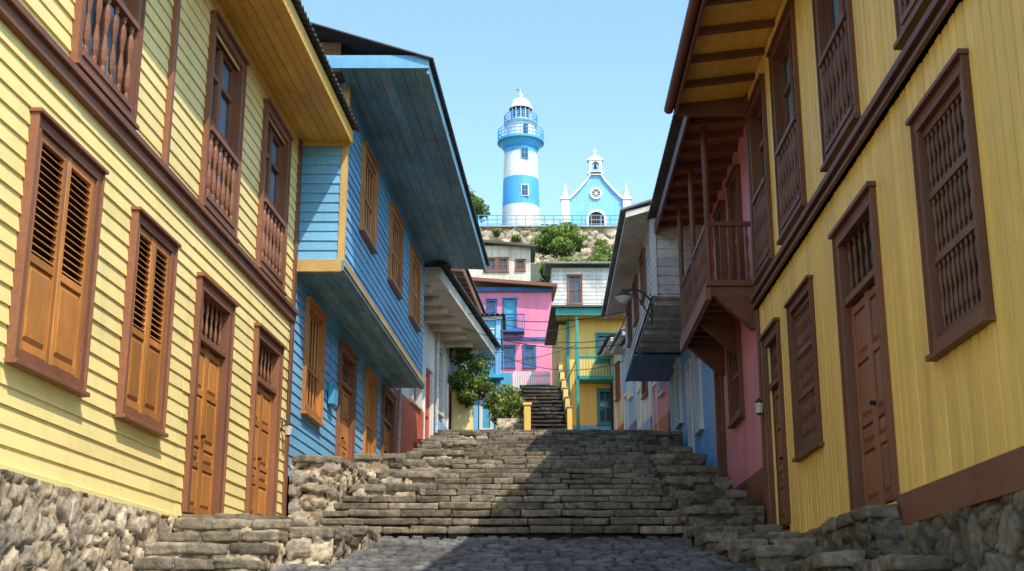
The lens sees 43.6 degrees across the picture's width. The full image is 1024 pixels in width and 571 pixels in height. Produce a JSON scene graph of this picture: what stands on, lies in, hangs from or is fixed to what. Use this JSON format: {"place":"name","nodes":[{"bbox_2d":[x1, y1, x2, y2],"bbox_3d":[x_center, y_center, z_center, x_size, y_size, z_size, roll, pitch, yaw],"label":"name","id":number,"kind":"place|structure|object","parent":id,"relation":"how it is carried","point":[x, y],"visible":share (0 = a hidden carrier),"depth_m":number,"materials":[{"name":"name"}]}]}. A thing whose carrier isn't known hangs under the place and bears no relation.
{"place":"outdoors","nodes":[
{"label":"outdoors","id":0,"kind":"place"},
{"bbox_2d":[301,0,688,224],"label":"sky","id":1,"kind":"structure","parent":0,"point":[595,75],"materials":[{"name":"blue"}]},
{"bbox_2d":[269,535,759,570],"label":"cobbled street","id":2,"kind":"structure","parent":0,"point":[508,553],"depth_m":14.29,"materials":[{"name":"stone"}]},
{"bbox_2d":[511,264,555,408],"bbox_3d":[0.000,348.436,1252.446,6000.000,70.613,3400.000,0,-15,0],"label":"ground","id":3,"kind":"structure","parent":0,"point":[536,276],"depth_m":76.75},
{"bbox_2d":[0,469,174,570],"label":"foundation stones","id":4,"kind":"object","parent":3,"relation":"on","point":[45,526],"visible":0.87,"depth_m":10.83,"materials":[{"name":"stone"}]},
{"bbox_2d":[0,0,298,517],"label":"walls","id":5,"kind":"structure","parent":3,"relation":"on","point":[91,442],"depth_m":12.84,"materials":[{"name":"yellow paint"}]},
{"bbox_2d":[4,107,108,396],"bbox_3d":[-3.871,-0.231,10.828,0.220,2.115,1.510,-1,-15,3],"label":"shuttered window","id":6,"kind":"structure","parent":5,"relation":"attached to","point":[49,326],"depth_m":10.81,"materials":[{"name":"orange wood"}]},
{"bbox_2d":[69,0,145,129],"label":"casement window","id":7,"kind":"structure","parent":5,"relation":"attached to","point":[105,54],"depth_m":12.18,"materials":[{"name":"brown paint"}]},
{"bbox_2d":[113,206,181,437],"bbox_3d":[-3.736,0.403,13.008,0.220,2.105,1.310,-1,-15,3],"label":"shuttered window","id":8,"kind":"structure","parent":5,"relation":"attached to","point":[142,384],"depth_m":13.02,"materials":[{"name":"orange wood"}]},
{"bbox_2d":[0,0,302,517],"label":"trim boards","id":9,"kind":"object","parent":5,"relation":"attached to","point":[25,27],"depth_m":13.40,"materials":[{"name":"brown paint"}]},
{"bbox_2d":[181,272,238,515],"bbox_3d":[-3.615,1.361,15.115,0.230,2.740,1.500,-1,-15,3],"label":"double door","id":10,"kind":"structure","parent":5,"relation":"attached to","point":[216,305],"depth_m":15.28,"materials":[{"name":"orange wood"}]},
{"bbox_2d":[198,10,249,242],"bbox_3d":[-3.613,-1.938,15.878,0.210,2.495,1.510,-1,-15,3],"label":"casement window","id":11,"kind":"structure","parent":5,"relation":"attached to","point":[221,151],"depth_m":15.99,"materials":[{"name":"brown paint"}]},
{"bbox_2d":[243,323,286,515],"bbox_3d":[-3.459,1.969,17.660,0.230,2.630,1.530,-1,-15,3],"label":"double door","id":12,"kind":"structure","parent":5,"relation":"attached to","point":[263,442],"depth_m":17.87,"materials":[{"name":"orange wood"}]},
{"bbox_2d":[254,98,293,295],"bbox_3d":[-3.457,-1.238,18.393,0.210,2.475,1.530,-1,-15,3],"label":"casement window","id":13,"kind":"structure","parent":5,"relation":"attached to","point":[273,214],"depth_m":18.52,"materials":[{"name":"brown paint"}]},
{"bbox_2d":[217,0,347,141],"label":"soffit","id":14,"kind":"structure","parent":5,"relation":"attached to","point":[266,34],"depth_m":17.62,"materials":[{"name":"paint"}]},
{"bbox_2d":[291,0,359,131],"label":"roof","id":15,"kind":"structure","parent":5,"relation":"on","point":[311,34],"depth_m":18.02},
{"bbox_2d":[280,0,352,145],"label":"fascia","id":16,"kind":"structure","parent":15,"relation":"attached to","point":[299,30],"depth_m":18.02,"materials":[{"name":"paint"}]},
{"bbox_2d":[130,557,267,570],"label":"stone step","id":17,"kind":"object","parent":3,"relation":"on","point":[163,564],"visible":1,"depth_m":12.21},
{"bbox_2d":[144,542,278,570],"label":"stone step","id":18,"kind":"object","parent":3,"relation":"on","point":[266,553],"visible":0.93,"depth_m":12.66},
{"bbox_2d":[159,529,288,566],"bbox_3d":[-2.988,3.069,13.208,1.279,1.056,0.499,0,-15,0],"label":"stone step","id":19,"kind":"object","parent":18,"relation":"on","point":[279,539],"visible":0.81,"depth_m":13.11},
{"bbox_2d":[173,517,297,562],"bbox_3d":[-2.963,3.102,13.630,1.245,1.218,0.500,0,-15,0],"label":"stone step","id":20,"kind":"object","parent":19,"relation":"on","point":[200,525],"visible":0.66,"depth_m":13.55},
{"bbox_2d":[180,513,310,526],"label":"stone terrace","id":21,"kind":"structure","parent":3,"relation":"on","point":[247,516],"depth_m":13.95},
{"bbox_2d":[285,527,358,565],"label":"stone parapet","id":22,"kind":"structure","parent":3,"relation":"on","point":[320,546],"depth_m":13.46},
{"bbox_2d":[288,454,370,519],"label":"stone terrace","id":23,"kind":"structure","parent":3,"relation":"on","point":[319,485],"depth_m":19.16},
{"bbox_2d":[286,273,393,516],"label":"walls","id":24,"kind":"structure","parent":3,"relation":"on","point":[308,437],"depth_m":21.79,"materials":[{"name":"blue paint"}]},
{"bbox_2d":[300,296,328,426],"bbox_3d":[-3.273,1.270,20.909,0.210,1.885,1.410,-1,-15,3],"label":"barred window","id":25,"kind":"structure","parent":24,"relation":"attached to","point":[313,369],"depth_m":21.11,"materials":[{"name":"orange wood"}]},
{"bbox_2d":[334,339,358,462],"bbox_3d":[-3.110,2.401,23.607,0.230,2.520,1.630,-1,-15,3],"label":"double door","id":26,"kind":"structure","parent":24,"relation":"attached to","point":[348,359],"depth_m":23.95,"materials":[{"name":"orange wood"}]},
{"bbox_2d":[297,272,418,387],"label":"jetty soffit","id":27,"kind":"structure","parent":24,"relation":"attached to","point":[336,297],"depth_m":23.26,"materials":[{"name":"blue paint"}]},
{"bbox_2d":[298,83,424,375],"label":"walls","id":28,"kind":"structure","parent":24,"relation":"on","point":[319,205],"depth_m":21.23,"materials":[{"name":"blue paint"}]},
{"bbox_2d":[297,82,424,388],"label":"corner trim","id":29,"kind":"structure","parent":28,"relation":"attached to","point":[340,265],"depth_m":20.27,"materials":[{"name":"paint"}]},
{"bbox_2d":[359,142,379,253],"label":"barred window","id":30,"kind":"structure","parent":28,"relation":"attached to","point":[368,212],"depth_m":22.38,"materials":[{"name":"orange wood"}]},
{"bbox_2d":[387,201,404,299],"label":"barred window","id":31,"kind":"structure","parent":28,"relation":"attached to","point":[395,259],"depth_m":25.42,"materials":[{"name":"orange wood"}]},
{"bbox_2d":[310,22,489,265],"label":"roof","id":32,"kind":"structure","parent":28,"relation":"on","point":[352,44],"depth_m":20.38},
{"bbox_2d":[326,55,485,272],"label":"roof fascia","id":33,"kind":"structure","parent":32,"relation":"attached to","point":[377,62],"depth_m":19.90,"materials":[{"name":"blue paint"}]},
{"bbox_2d":[341,69,483,269],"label":"roof soffit","id":34,"kind":"structure","parent":28,"relation":"on","point":[397,108],"depth_m":23.63,"materials":[{"name":"blue paint"}]},
{"bbox_2d":[408,245,422,332],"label":"barred window","id":35,"kind":"structure","parent":28,"relation":"attached to","point":[415,284],"depth_m":28.24,"materials":[{"name":"orange wood"}]},
{"bbox_2d":[362,367,378,453],"bbox_3d":[-2.945,2.723,26.214,0.210,1.885,1.310,-1,-15,3],"label":"double door","id":36,"kind":"structure","parent":24,"relation":"attached to","point":[370,401],"depth_m":26.45,"materials":[{"name":"orange wood"}]},
{"bbox_2d":[380,384,396,455],"bbox_3d":[-2.815,3.313,28.490,0.230,1.940,1.630,-1,-15,3],"label":"double door","id":37,"kind":"structure","parent":24,"relation":"attached to","point":[387,426],"depth_m":28.80,"materials":[{"name":"orange wood"}]},
{"bbox_2d":[336,527,381,549],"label":"stone parapet","id":38,"kind":"structure","parent":3,"relation":"on","point":[366,537],"depth_m":15.07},
{"bbox_2d":[354,453,406,477],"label":"stone terrace","id":39,"kind":"structure","parent":3,"relation":"on","point":[371,464],"depth_m":24.38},
{"bbox_2d":[392,322,457,454],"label":"walls","id":40,"kind":"structure","parent":3,"relation":"on","point":[412,424],"depth_m":32.87,"materials":[{"name":"white paint"}]},
{"bbox_2d":[397,331,439,453],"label":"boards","id":41,"kind":"object","parent":40,"relation":"attached to","point":[436,394],"visible":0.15,"depth_m":34.51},
{"bbox_2d":[423,363,432,438],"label":"door","id":42,"kind":"structure","parent":40,"relation":"attached to","point":[428,392],"depth_m":34.03,"materials":[{"name":"red paint"}]},
{"bbox_2d":[423,267,495,361],"bbox_3d":[-1.652,0.964,34.470,1.140,0.450,9.233,-2,-15,7],"label":"eave box","id":43,"kind":"object","parent":40,"relation":"attached to","point":[446,310],"visible":0.62,"depth_m":33.58,"materials":[{"name":"beige paint"}]},
{"bbox_2d":[424,259,501,349],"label":"roof","id":44,"kind":"structure","parent":40,"relation":"on","point":[455,282],"depth_m":33.33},
{"bbox_2d":[450,388,473,429],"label":"wall","id":45,"kind":"structure","parent":3,"relation":"on","point":[461,416],"depth_m":36.92,"materials":[{"name":"yellow paint"}]},
{"bbox_2d":[448,347,494,407],"bbox_3d":[-1.244,2.574,37.207,1.439,2.100,1.217,4,-16,-15],"label":"garden bush","id":46,"kind":"object","parent":3,"relation":"on","point":[478,385],"visible":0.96,"depth_m":36.92,"materials":[{"name":"green plant"}]},
{"bbox_2d":[473,316,502,429],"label":"walls","id":47,"kind":"structure","parent":3,"relation":"on","point":[496,324],"depth_m":38.68,"materials":[{"name":"blue paint"}]},
{"bbox_2d":[464,264,639,370],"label":"overhead wires","id":48,"kind":"object","parent":47,"relation":"attached to","point":[561,329],"visible":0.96,"depth_m":34.12,"materials":[{"name":"rubber"}]},
{"bbox_2d":[469,246,530,280],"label":"walls","id":49,"kind":"structure","parent":3,"relation":"on","point":[512,253],"depth_m":68.75,"materials":[{"name":"beige paint"}]},
{"bbox_2d":[478,292,551,390],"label":"walls","id":50,"kind":"structure","parent":3,"relation":"on","point":[533,306],"depth_m":56.56,"materials":[{"name":"pink paint"}]},
{"bbox_2d":[472,277,556,301],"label":"roof","id":51,"kind":"structure","parent":50,"relation":"on","point":[491,285],"depth_m":56.82,"materials":[{"name":"brown paint"}]},
{"bbox_2d":[311,429,720,539],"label":"stone staircase","id":52,"kind":"structure","parent":3,"relation":"on","point":[556,484],"depth_m":19.92,"materials":[{"name":"stone"}]},
{"bbox_2d":[649,453,706,467],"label":"stone step","id":53,"kind":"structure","parent":52,"relation":"attached to","point":[672,459],"depth_m":23.28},
{"bbox_2d":[497,88,543,224],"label":"striped lighthouse","id":54,"kind":"object","parent":3,"relation":"on","point":[520,143],"visible":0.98,"depth_m":105.21,"materials":[{"name":"white paint"}]},
{"bbox_2d":[519,385,566,429],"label":"staircase","id":55,"kind":"structure","parent":3,"relation":"on","point":[547,409],"depth_m":37.88,"materials":[{"name":"stone"}]},
{"bbox_2d":[480,227,616,263],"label":"front stones","id":56,"kind":"object","parent":3,"relation":"on","point":[593,234],"visible":0.12,"depth_m":98.57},
{"bbox_2d":[530,221,588,258],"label":"hillside bush","id":57,"kind":"object","parent":3,"relation":"on","point":[567,236],"visible":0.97,"depth_m":93.90,"materials":[{"name":"green plant"}]},
{"bbox_2d":[557,363,572,429],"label":"yellow stair parapet","id":58,"kind":"structure","parent":3,"relation":"on","point":[562,380],"depth_m":38.30,"materials":[{"name":"paint"}]},
{"bbox_2d":[550,268,608,304],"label":"walls","id":59,"kind":"structure","parent":3,"relation":"on","point":[594,282],"depth_m":64.29,"materials":[{"name":"wood"}]},
{"bbox_2d":[567,274,582,304],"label":"sash window","id":60,"kind":"structure","parent":59,"relation":"attached to","point":[574,289],"depth_m":64.26,"materials":[{"name":"brown wood"}]},
{"bbox_2d":[543,261,610,275],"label":"roof","id":61,"kind":"structure","parent":59,"relation":"on","point":[549,265],"depth_m":64.60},
{"bbox_2d":[552,319,624,430],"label":"walls","id":62,"kind":"structure","parent":3,"relation":"on","point":[587,393],"depth_m":42.84,"materials":[{"name":"yellow paint"}]},
{"bbox_2d":[556,308,624,319],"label":"eave","id":63,"kind":"object","parent":62,"relation":"on","point":[568,313],"visible":0.43,"depth_m":42.45,"materials":[{"name":"paint"}]},
{"bbox_2d":[544,305,602,345],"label":"roof","id":64,"kind":"structure","parent":63,"relation":"on","point":[551,335],"depth_m":45.64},
{"bbox_2d":[575,315,613,429],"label":"balcony","id":65,"kind":"structure","parent":62,"relation":"attached to","point":[598,379],"depth_m":42.01,"materials":[{"name":"teal paint"}]},
{"bbox_2d":[596,388,610,424],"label":"sash window","id":66,"kind":"structure","parent":62,"relation":"attached to","point":[603,408],"depth_m":42.48,"materials":[{"name":"teal paint"}]},
{"bbox_2d":[560,151,631,224],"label":"hilltop chapel","id":67,"kind":"structure","parent":3,"relation":"on","point":[595,193],"depth_m":103.44,"materials":[{"name":"paint"}]},
{"bbox_2d":[622,350,636,430],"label":"walls","id":68,"kind":"structure","parent":3,"relation":"on","point":[632,416],"depth_m":38.18,"materials":[{"name":"white paint"}]},
{"bbox_2d":[638,430,682,449],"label":"stone terrace","id":69,"kind":"structure","parent":3,"relation":"on","point":[667,439],"depth_m":27.10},
{"bbox_2d":[651,381,669,430],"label":"walls","id":70,"kind":"structure","parent":3,"relation":"on","point":[664,415],"depth_m":32.23,"materials":[{"name":"pink paint"}]},
{"bbox_2d":[652,466,716,484],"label":"stone terrace","id":71,"kind":"structure","parent":3,"relation":"on","point":[661,473],"depth_m":21.23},
{"bbox_2d":[669,349,716,476],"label":"walls","id":72,"kind":"structure","parent":3,"relation":"on","point":[705,441],"depth_m":24.78,"materials":[{"name":"blue paint"}]},
{"bbox_2d":[625,354,681,381],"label":"blue jetty soffit","id":73,"kind":"structure","parent":72,"relation":"attached to","point":[652,367],"depth_m":29.85,"materials":[{"name":"paint"}]},
{"bbox_2d":[640,300,680,347],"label":"joists","id":74,"kind":"object","parent":72,"relation":"attached to","point":[664,318],"visible":0.55,"depth_m":26.38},
{"bbox_2d":[625,205,703,374],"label":"walls","id":75,"kind":"structure","parent":72,"relation":"on","point":[662,261],"depth_m":24.10,"materials":[{"name":"white paint"}]},
{"bbox_2d":[601,199,651,315],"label":"roof","id":76,"kind":"structure","parent":75,"relation":"on","point":[645,203],"depth_m":26.22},
{"bbox_2d":[605,206,649,319],"bbox_3d":[2.487,-0.332,28.033,0.500,0.250,8.114,0,-15,1],"label":"eave","id":77,"kind":"object","parent":75,"relation":"attached to","point":[634,228],"visible":0.79,"depth_m":26.75,"materials":[{"name":"beige paint"}]},
{"bbox_2d":[636,295,680,351],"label":"jetty soffit","id":78,"kind":"structure","parent":75,"relation":"attached to","point":[666,311],"depth_m":26.16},
{"bbox_2d":[673,357,682,429],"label":"sash window","id":79,"kind":"structure","parent":72,"relation":"attached to","point":[678,393],"depth_m":29.26,"materials":[{"name":"white paint"}]},
{"bbox_2d":[685,358,694,452],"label":"door","id":80,"kind":"structure","parent":72,"relation":"attached to","point":[689,404],"depth_m":27.14,"materials":[{"name":"white paint"}]},
{"bbox_2d":[691,353,703,436],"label":"sash window","id":81,"kind":"structure","parent":72,"relation":"attached to","point":[698,395],"depth_m":25.67,"materials":[{"name":"white paint"}]},
{"bbox_2d":[658,476,732,496],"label":"stone terrace","id":82,"kind":"structure","parent":3,"relation":"on","point":[669,486],"depth_m":19.39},
{"bbox_2d":[666,489,748,509],"bbox_3d":[2.815,3.606,18.442,1.068,1.186,1.553,0,-15,0],"label":"stone step","id":83,"kind":"object","parent":3,"relation":"on","point":[735,498],"visible":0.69,"depth_m":17.85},
{"bbox_2d":[674,505,765,534],"bbox_3d":[2.763,3.419,17.136,1.124,0.857,1.150,0,-15,0],"label":"stone step","id":84,"kind":"object","parent":3,"relation":"on","point":[708,516],"visible":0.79,"depth_m":16.69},
{"bbox_2d":[682,524,783,546],"bbox_3d":[2.763,3.682,15.924,1.168,1.309,1.158,0,-15,0],"label":"stone step","id":85,"kind":"object","parent":3,"relation":"on","point":[692,534],"visible":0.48,"depth_m":15.55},
{"bbox_2d":[710,126,765,524],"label":"walls","id":86,"kind":"structure","parent":3,"relation":"on","point":[744,454],"depth_m":19.59,"materials":[{"name":"pink paint"}]},
{"bbox_2d":[647,111,682,220],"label":"roof","id":87,"kind":"structure","parent":86,"relation":"on","point":[673,134],"depth_m":21.41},
{"bbox_2d":[654,117,744,233],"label":"eave rafters","id":88,"kind":"object","parent":86,"relation":"attached to","point":[724,135],"visible":0.78,"depth_m":20.90,"materials":[{"name":"brown paint"}]},
{"bbox_2d":[677,126,755,375],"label":"balcony","id":89,"kind":"structure","parent":86,"relation":"attached to","point":[711,309],"depth_m":19.89,"materials":[{"name":"brown paint"}]},
{"bbox_2d":[713,371,727,476],"bbox_3d":[3.685,2.402,22.308,0.145,2.050,0.904,0,-15,1],"label":"door","id":90,"kind":"structure","parent":86,"relation":"attached to","point":[720,425],"depth_m":22.52,"materials":[{"name":"brown wood"}]},
{"bbox_2d":[712,200,728,279],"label":"barred window","id":91,"kind":"structure","parent":86,"relation":"attached to","point":[719,213],"depth_m":21.70,"materials":[{"name":"brown paint"}]},
{"bbox_2d":[726,320,744,428],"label":"barred window","id":92,"kind":"structure","parent":86,"relation":"attached to","point":[735,386],"depth_m":20.52,"materials":[{"name":"brown paint"}]},
{"bbox_2d":[725,164,745,279],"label":"barred window","id":93,"kind":"structure","parent":86,"relation":"attached to","point":[734,194],"depth_m":20.47,"materials":[{"name":"brown paint"}]},
{"bbox_2d":[696,531,800,550],"bbox_3d":[2.776,3.485,14.942,1.129,1.171,0.956,0,-15,0],"label":"stone step","id":94,"kind":"object","parent":3,"relation":"on","point":[709,541],"visible":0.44,"depth_m":14.64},
{"bbox_2d":[715,538,817,563],"bbox_3d":[2.798,3.318,14.058,1.008,1.027,0.950,0,-15,0],"label":"stone step","id":95,"kind":"object","parent":3,"relation":"on","point":[732,550],"visible":0.45,"depth_m":13.74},
{"bbox_2d":[741,545,827,570],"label":"stone terrace","id":96,"kind":"structure","parent":3,"relation":"on","point":[767,557],"depth_m":12.64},
{"bbox_2d":[778,550,864,570],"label":"stone terrace","id":97,"kind":"structure","parent":3,"relation":"on","point":[843,560],"depth_m":10.48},
{"bbox_2d":[821,504,904,559],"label":"stone terrace","id":98,"kind":"structure","parent":3,"relation":"on","point":[873,532],"depth_m":10.53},
{"bbox_2d":[748,0,1023,532],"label":"walls","id":99,"kind":"structure","parent":3,"relation":"on","point":[959,408],"depth_m":10.24,"materials":[{"name":"yellow paint"}]},
{"bbox_2d":[674,0,782,116],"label":"eave rafters","id":100,"kind":"object","parent":99,"relation":"attached to","point":[728,43],"visible":0.79,"depth_m":16.81,"materials":[{"name":"brown paint"}]},
{"bbox_2d":[664,0,700,113],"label":"gutter","id":101,"kind":"object","parent":100,"relation":"attached to","point":[686,35],"visible":1,"depth_m":16.58,"materials":[{"name":"brown paint"}]},
{"bbox_2d":[744,73,774,284],"bbox_3d":[3.365,-1.399,17.127,0.210,2.535,1.303,0,-15,1],"label":"casement window","id":102,"kind":"structure","parent":99,"relation":"attached to","point":[755,112],"depth_m":17.24,"materials":[{"name":"brown paint"}]},
{"bbox_2d":[758,317,790,528],"bbox_3d":[3.371,1.755,16.081,0.230,2.510,1.173,0,-15,1],"label":"double door","id":103,"kind":"structure","parent":99,"relation":"attached to","point":[770,337],"depth_m":16.29,"materials":[{"name":"brown wood"}]},
{"bbox_2d":[766,0,807,244],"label":"casement window","id":104,"kind":"structure","parent":99,"relation":"attached to","point":[788,146],"depth_m":15.36,"materials":[{"name":"brown paint"}]},
{"bbox_2d":[784,275,824,461],"bbox_3d":[3.317,0.961,14.329,0.210,1.865,1.353,0,-15,1],"label":"window","id":105,"kind":"structure","parent":99,"relation":"attached to","point":[799,305],"depth_m":14.47,"materials":[{"name":"brown paint"}]},
{"bbox_2d":[812,0,860,171],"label":"casement window","id":106,"kind":"structure","parent":99,"relation":"attached to","point":[837,77],"depth_m":12.74,"materials":[{"name":"brown paint"}]},
{"bbox_2d":[828,181,899,510],"bbox_3d":[3.267,0.630,11.708,0.230,2.790,1.603,0,-15,1],"label":"double door","id":107,"kind":"structure","parent":99,"relation":"attached to","point":[869,424],"depth_m":11.91,"materials":[{"name":"brown wood"}]},
{"bbox_2d":[744,0,1023,525],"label":"trim boards","id":108,"kind":"object","parent":99,"relation":"attached to","point":[996,477],"depth_m":10.21,"materials":[{"name":"brown paint"}]},
{"bbox_2d":[893,0,931,49],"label":"casement window","id":109,"kind":"structure","parent":99,"relation":"attached to","point":[909,14],"depth_m":10.17,"materials":[{"name":"brown paint"}]},
{"bbox_2d":[905,48,996,361],"bbox_3d":[3.196,-0.534,9.228,0.210,1.935,1.323,0,-15,1],"label":"barred window","id":110,"kind":"structure","parent":99,"relation":"attached to","point":[940,122],"depth_m":9.29,"materials":[{"name":"brown paint"}]},
{"bbox_2d":[852,554,957,570],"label":"stone terrace","id":111,"kind":"structure","parent":3,"relation":"on","point":[892,562],"depth_m":9.09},
{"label":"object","id":112,"kind":"object","parent":3,"relation":"on","visible":0},
{"bbox_2d":[351,484,421,494],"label":"cap slabs","id":113,"kind":"structure","parent":112,"relation":"on","point":[389,488],"depth_m":19.55,"materials":[{"name":"stone"}]},
{"bbox_2d":[901,489,1023,570],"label":"foundation stones","id":114,"kind":"object","parent":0,"point":[990,537],"visible":0.88,"depth_m":8.63,"materials":[{"name":"stone"}]},
{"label":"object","id":115,"kind":"object","parent":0,"visible":0},
{"bbox_2d":[481,383,526,423],"bbox_3d":[-0.150,3.338,35.381,1.228,1.508,1.668,4,-16,-14],"label":"flowering bush","id":116,"kind":"object","parent":115,"relation":"on","point":[500,404],"visible":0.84,"depth_m":35.22,"materials":[{"name":"green plant"}]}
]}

